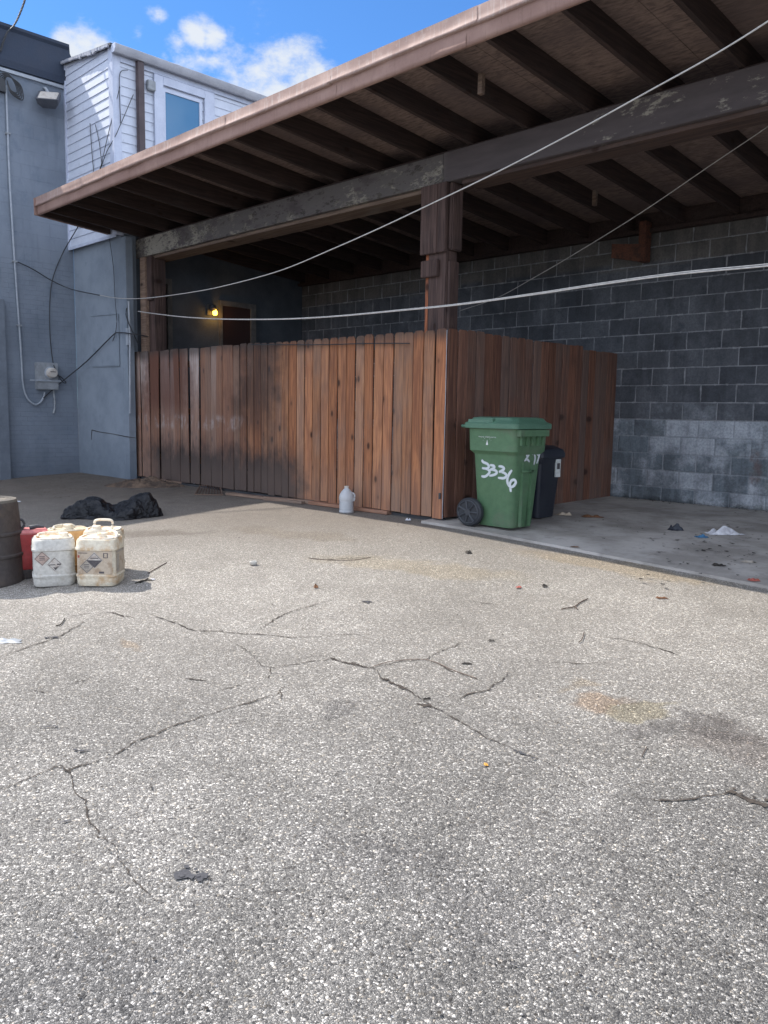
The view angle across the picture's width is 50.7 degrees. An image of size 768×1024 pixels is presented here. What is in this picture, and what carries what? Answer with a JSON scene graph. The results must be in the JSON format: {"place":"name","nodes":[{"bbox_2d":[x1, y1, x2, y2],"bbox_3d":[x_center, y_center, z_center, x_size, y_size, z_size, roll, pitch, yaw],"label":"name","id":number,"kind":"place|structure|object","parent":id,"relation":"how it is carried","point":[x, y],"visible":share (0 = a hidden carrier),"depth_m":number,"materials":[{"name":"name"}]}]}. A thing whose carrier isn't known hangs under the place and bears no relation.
{"place":"outdoors","nodes":[
{"label":"outdoors","id":0,"kind":"place"},
{"bbox_2d":[0,429,767,1023],"bbox_3d":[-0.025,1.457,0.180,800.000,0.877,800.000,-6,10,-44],"label":"ground","id":1,"kind":"structure","parent":0,"point":[366,769],"depth_m":3.12,"materials":[{"name":"grey asphalt"}]},
{"bbox_2d":[0,638,21,643],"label":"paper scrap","id":2,"kind":"object","parent":1,"relation":"on","point":[5,640],"visible":1,"depth_m":4.60,"materials":[{"name":"white paper"}]},
{"bbox_2d":[0,496,23,587],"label":"barrel","id":3,"kind":"object","parent":1,"relation":"on","point":[11,565],"visible":0.86,"depth_m":5.83,"materials":[{"name":"metal"}]},
{"bbox_2d":[20,518,47,578],"bbox_3d":[-2.660,0.262,6.088,0.262,0.444,0.212,-3,8,-28],"label":"fuel can","id":4,"kind":"object","parent":1,"relation":"on","point":[27,534],"visible":0.45,"depth_m":6.00,"materials":[{"name":"plastic"}]},
{"bbox_2d":[0,21,79,479],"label":"grey building","id":5,"kind":"structure","parent":1,"relation":"on","point":[40,439],"depth_m":12.55,"materials":[{"name":"paint"}]},
{"bbox_2d":[0,72,23,100],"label":"cable bundle","id":6,"kind":"object","parent":5,"relation":"attached to","point":[3,86],"visible":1,"depth_m":11.98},
{"bbox_2d":[0,0,25,51],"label":"service cable","id":7,"kind":"object","parent":5,"relation":"attached to","point":[14,24],"visible":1,"depth_m":11.91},
{"bbox_2d":[5,85,45,405],"bbox_3d":[-5.502,-4.004,12.434,0.468,4.702,0.050,-6,10,-44],"label":"conduit","id":8,"kind":"object","parent":5,"relation":"attached to","point":[8,133],"visible":1,"depth_m":12.30,"materials":[{"name":"grey metal"}]},
{"bbox_2d":[30,362,60,412],"bbox_3d":[-5.325,-1.952,12.767,0.493,0.799,0.237,-6,10,-44],"label":"electric meter","id":9,"kind":"object","parent":5,"relation":"attached to","point":[46,376],"visible":1,"depth_m":12.73,"materials":[{"name":"grey metal"}]},
{"bbox_2d":[35,87,60,108],"bbox_3d":[-5.077,-6.301,12.275,0.330,0.373,0.342,0,7,-10],"label":"floodlight","id":10,"kind":"object","parent":5,"relation":"attached to","point":[47,99],"visible":1,"depth_m":12.20,"materials":[{"name":"grey metal"}]},
{"bbox_2d":[18,262,99,295],"bbox_3d":[-4.913,-3.577,12.533,1.371,0.530,0.557,2,7,8],"label":"wall wire","id":11,"kind":"object","parent":5,"relation":"attached to","point":[56,282],"depth_m":12.60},
{"bbox_2d":[49,166,100,382],"bbox_3d":[-4.671,-3.580,12.506,1.226,3.149,0.297,5,8,27],"label":"wall wire","id":12,"kind":"object","parent":5,"relation":"attached to","point":[50,300],"depth_m":12.76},
{"bbox_2d":[31,531,76,586],"bbox_3d":[-2.387,0.330,5.854,0.295,0.373,0.259,-2,8,-24],"label":"chemical jug","id":13,"kind":"object","parent":1,"relation":"on","point":[53,555],"visible":1,"depth_m":5.75,"materials":[{"name":"white plastic"}]},
{"bbox_2d":[47,523,87,572],"bbox_3d":[-2.397,0.279,6.156,0.311,0.373,0.248,-5,9,-38],"label":"chemical jug","id":14,"kind":"object","parent":1,"relation":"on","point":[75,532],"visible":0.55,"depth_m":6.09,"materials":[{"name":"beige plastic"}]},
{"bbox_2d":[75,530,124,585],"bbox_3d":[-2.039,0.324,5.828,0.295,0.377,0.259,1,7,0],"label":"chemical jug","id":15,"kind":"object","parent":1,"relation":"on","point":[100,558],"visible":1,"depth_m":5.71,"materials":[{"name":"beige plastic"}]},
{"bbox_2d":[83,518,125,568],"bbox_3d":[-2.122,0.253,6.143,0.285,0.414,0.248,0,7,-8],"label":"chemical jug","id":16,"kind":"object","parent":1,"relation":"on","point":[94,528],"visible":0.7,"depth_m":6.11,"materials":[{"name":"beige plastic"}]},
{"bbox_2d":[60,492,162,520],"bbox_3d":[-2.934,-0.076,8.753,1.124,0.296,0.518,3,7,16],"label":"bin bag","id":17,"kind":"object","parent":1,"relation":"on","point":[142,505],"visible":1,"depth_m":8.61,"materials":[{"name":"plastic"}]},
{"bbox_2d":[135,578,151,583],"bbox_3d":[-1.736,0.501,5.866,0.140,0.017,0.062,-13,16,-64],"label":"twig","id":18,"kind":"object","parent":1,"relation":"on","point":[147,579],"visible":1,"depth_m":5.88,"materials":[{"name":"wood"}]},
{"bbox_2d":[104,476,184,487],"bbox_3d":[-3.345,-0.428,11.412,1.444,0.172,0.607,1,7,0],"label":"dirt heap","id":19,"kind":"object","parent":1,"relation":"on","point":[150,482],"visible":0.99,"depth_m":11.27,"materials":[{"name":"soil"}]},
{"bbox_2d":[160,479,183,483],"bbox_3d":[-3.144,-0.445,11.745,0.768,0.036,0.100,6,9,37],"label":"loose plank","id":20,"kind":"object","parent":1,"relation":"on","point":[173,481],"visible":0.26,"depth_m":11.57,"materials":[{"name":"brown wood"}]},
{"bbox_2d":[61,42,301,478],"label":"sided house","id":21,"kind":"structure","parent":1,"relation":"on","point":[169,100],"depth_m":12.47,"materials":[{"name":"paint"}]},
{"bbox_2d":[43,332,147,397],"bbox_3d":[-4.377,-2.227,12.395,2.124,0.989,0.403,5,8,30],"label":"wall wire","id":22,"kind":"object","parent":21,"relation":"attached to","point":[94,354],"depth_m":12.61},
{"bbox_2d":[90,70,132,171],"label":"siding wires","id":23,"kind":"object","parent":21,"relation":"attached to","point":[102,159],"visible":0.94,"depth_m":11.72,"materials":[{"name":"black rubber"}]},
{"bbox_2d":[109,239,116,339],"bbox_3d":[-4.032,-3.342,12.047,0.010,1.580,0.198,-6,10,-44],"label":"wall wire","id":24,"kind":"object","parent":21,"relation":"attached to","point":[114,289],"depth_m":12.01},
{"bbox_2d":[126,301,130,412],"bbox_3d":[-3.737,-2.260,11.873,0.036,1.616,0.106,-6,10,-44],"label":"wall pipe","id":25,"kind":"object","parent":21,"relation":"attached to","point":[128,338],"depth_m":11.84,"materials":[{"name":"grey metal"}]},
{"bbox_2d":[125,308,137,342],"bbox_3d":[-3.646,-2.713,11.797,0.165,0.503,0.186,-6,10,-44],"label":"wall wire","id":26,"kind":"object","parent":25,"relation":"attached to","point":[129,325],"depth_m":11.76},
{"bbox_2d":[153,73,214,145],"bbox_3d":[-3.035,-5.641,12.393,1.040,1.720,0.042,-6,10,-44],"label":"window","id":27,"kind":"structure","parent":21,"relation":"in","point":[175,114],"depth_m":12.25,"materials":[{"name":"white glass"}]},
{"bbox_2d":[207,304,216,315],"bbox_3d":[-2.745,-3.237,12.967,0.140,0.175,0.155,-6,10,-44],"label":"wall lamp","id":28,"kind":"object","parent":21,"relation":"attached to","point":[211,310],"visible":1,"depth_m":12.95,"materials":[{"name":"glass"}]},
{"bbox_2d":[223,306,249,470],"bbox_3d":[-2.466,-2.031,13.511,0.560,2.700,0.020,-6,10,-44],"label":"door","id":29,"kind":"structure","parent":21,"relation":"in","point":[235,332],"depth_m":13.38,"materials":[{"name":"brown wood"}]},
{"bbox_2d":[194,485,222,495],"bbox_3d":[-2.297,-0.289,10.560,0.356,0.075,0.906,-1,7,-14],"label":"wire rack","id":30,"kind":"object","parent":1,"relation":"on","point":[197,490],"visible":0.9,"depth_m":10.43,"materials":[{"name":"grey metal"}]},
{"bbox_2d":[249,560,256,564],"bbox_3d":[-1.021,0.395,6.330,0.060,0.025,0.060,-6,10,-44],"label":"jar lid","id":31,"kind":"object","parent":1,"relation":"on","point":[253,562],"visible":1,"depth_m":6.31,"materials":[{"name":"white plastic"}]},
{"bbox_2d":[225,492,304,503],"bbox_3d":[-1.446,-0.171,9.820,1.393,0.030,0.100,7,9,40],"label":"loose plank","id":32,"kind":"object","parent":1,"relation":"on","point":[258,497],"visible":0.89,"depth_m":9.88,"materials":[{"name":"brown wood"}]},
{"bbox_2d":[263,496,313,503],"bbox_3d":[-1.121,-0.139,9.538,0.724,0.045,0.060,5,8,31],"label":"loose plank","id":33,"kind":"object","parent":1,"relation":"on","point":[267,498],"visible":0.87,"depth_m":9.58,"materials":[{"name":"brown wood"}]},
{"bbox_2d":[43,600,534,965],"bbox_3d":[-0.284,0.908,3.608,2.377,0.224,3.225,-2,8,-21],"label":"tar patch","id":34,"kind":"object","parent":1,"relation":"on","point":[182,873],"visible":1,"depth_m":2.54,"materials":[{"name":"black asphalt"}]},
{"bbox_2d":[339,486,354,512],"bbox_3d":[-0.402,-0.136,8.671,0.159,0.288,0.159,-3,8,-30],"label":"water jug","id":35,"kind":"object","parent":1,"relation":"on","point":[346,497],"visible":1,"depth_m":8.62,"materials":[{"name":"plastic"}]},
{"bbox_2d":[308,501,392,514],"bbox_3d":[-0.389,-0.052,8.940,1.243,0.041,0.100,7,10,43],"label":"loose plank","id":36,"kind":"object","parent":1,"relation":"on","point":[355,508],"visible":0.74,"depth_m":8.78,"materials":[{"name":"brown wood"}]},
{"bbox_2d":[134,328,616,519],"bbox_3d":[-0.914,-1.084,9.883,2.996,1.962,7.111,-20,22,-71],"label":"privacy fence","id":37,"kind":"object","parent":1,"relation":"on","point":[273,396],"visible":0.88,"depth_m":9.22,"materials":[{"name":"brown wood"}]},
{"bbox_2d":[250,343,409,344],"bbox_3d":[-0.693,-1.868,9.009,0.012,0.120,2.688,-6,10,-44],"label":"fence wire","id":38,"kind":"object","parent":37,"relation":"attached to","point":[330,344],"visible":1,"depth_m":8.90,"materials":[{"name":"black metal"}]},
{"bbox_2d":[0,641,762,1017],"bbox_3d":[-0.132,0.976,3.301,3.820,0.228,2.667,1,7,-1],"label":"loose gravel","id":39,"kind":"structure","parent":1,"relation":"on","point":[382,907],"depth_m":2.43,"materials":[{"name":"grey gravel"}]},
{"bbox_2d":[3,557,767,900],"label":"ground cracks","id":40,"kind":"object","parent":1,"relation":"on","point":[733,791],"visible":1,"depth_m":3.64,"materials":[{"name":"black asphalt"}]},
{"bbox_2d":[12,475,767,1015],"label":"ground debris","id":41,"kind":"object","parent":1,"relation":"on","point":[438,791],"visible":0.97,"depth_m":3.01,"materials":[{"name":"grey plant"}]},
{"bbox_2d":[33,0,767,511],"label":"carport","id":42,"kind":"object","parent":1,"relation":"on","point":[341,154],"visible":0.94,"depth_m":7.90,"materials":[{"name":"wood"}]},
{"bbox_2d":[100,21,767,298],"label":"overhead wire","id":43,"kind":"object","parent":42,"relation":"attached to","point":[731,44],"visible":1,"depth_m":6.06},
{"bbox_2d":[138,263,767,319],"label":"overhead wire","id":44,"kind":"object","parent":42,"relation":"attached to","point":[639,278],"visible":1,"depth_m":6.45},
{"bbox_2d":[460,126,767,310],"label":"overhead wire","id":45,"kind":"object","parent":42,"relation":"attached to","point":[634,216],"visible":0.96,"depth_m":8.10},
{"bbox_2d":[373,659,475,677],"bbox_3d":[0.230,0.805,4.234,0.548,0.016,0.175,3,7,17],"label":"twig","id":46,"kind":"object","parent":1,"relation":"on","point":[424,659],"visible":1,"depth_m":4.28,"materials":[{"name":"brown wood"}]},
{"bbox_2d":[302,216,767,510],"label":"block wall","id":47,"kind":"structure","parent":1,"relation":"on","point":[691,406],"depth_m":9.72,"materials":[{"name":"grey concrete"}]},
{"bbox_2d":[561,598,588,609],"bbox_3d":[1.272,0.602,5.267,0.325,0.026,0.081,-6,10,-44],"label":"twig","id":48,"kind":"object","parent":1,"relation":"on","point":[575,605],"visible":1,"depth_m":5.21,"materials":[{"name":"wood"}]},
{"bbox_2d":[421,496,767,588],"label":"slab","id":49,"kind":"structure","parent":1,"relation":"on","point":[620,526],"depth_m":7.43,"materials":[{"name":"concrete"}]},
{"bbox_2d":[457,416,551,527],"bbox_3d":[1.128,-0.379,7.670,0.590,1.036,0.707,-6,10,-44],"label":"wheelie bin","id":50,"kind":"object","parent":49,"relation":"on","point":[507,451],"visible":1,"depth_m":7.47,"materials":[{"name":"green plastic"}]},
{"bbox_2d":[532,445,564,517],"bbox_3d":[1.544,-0.321,8.297,0.450,0.725,0.450,-6,10,-44],"label":"black bin","id":51,"kind":"object","parent":49,"relation":"on","point":[549,464],"visible":0.41,"depth_m":8.14,"materials":[{"name":"plastic"}]},
{"bbox_2d":[555,512,570,514],"bbox_3d":[1.877,0.013,8.483,0.190,0.033,0.080,1,7,-1],"label":"paper scrap","id":52,"kind":"object","parent":49,"relation":"on","point":[563,513],"visible":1,"depth_m":8.46,"materials":[{"name":"white paper"}]},
{"bbox_2d":[582,514,603,517],"bbox_3d":[2.155,0.037,8.384,0.236,0.026,0.106,1,7,2],"label":"leaf clump","id":53,"kind":"object","parent":49,"relation":"on","point":[588,515],"visible":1,"depth_m":8.35,"materials":[{"name":"brown plant"}]},
{"bbox_2d":[667,523,683,530],"bbox_3d":[2.757,0.139,7.661,0.142,0.064,0.090,0,7,-4],"label":"black wrapper","id":54,"kind":"object","parent":49,"relation":"on","point":[676,527],"visible":1,"depth_m":7.64,"materials":[{"name":"plastic"}]},
{"bbox_2d":[694,534,708,537],"bbox_3d":[2.869,0.215,7.312,0.120,0.026,0.076,1,7,-3],"label":"plastic wrapper","id":55,"kind":"object","parent":49,"relation":"on","point":[701,536],"visible":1,"depth_m":7.29,"materials":[{"name":"blue plastic"}]},
{"bbox_2d":[704,526,744,534],"bbox_3d":[3.146,0.167,7.481,0.360,0.076,0.132,1,7,3],"label":"plastic bag","id":56,"kind":"object","parent":49,"relation":"on","point":[724,530],"visible":1,"depth_m":7.44,"materials":[{"name":"white plastic"}]},
{"bbox_2d":[740,560,755,562],"bbox_3d":[2.853,0.384,6.341,0.120,0.017,0.055,1,7,1],"label":"paper scrap","id":57,"kind":"object","parent":49,"relation":"on","point":[747,561],"visible":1,"depth_m":6.33,"materials":[{"name":"white paper"}]},
{"bbox_2d":[746,578,759,580],"bbox_3d":[2.650,0.482,5.806,0.084,0.020,0.053,1,7,-3],"label":"dead leaf","id":58,"kind":"object","parent":49,"relation":"on","point":[753,579],"visible":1,"depth_m":5.79,"materials":[{"name":"red plant"}]}
]}

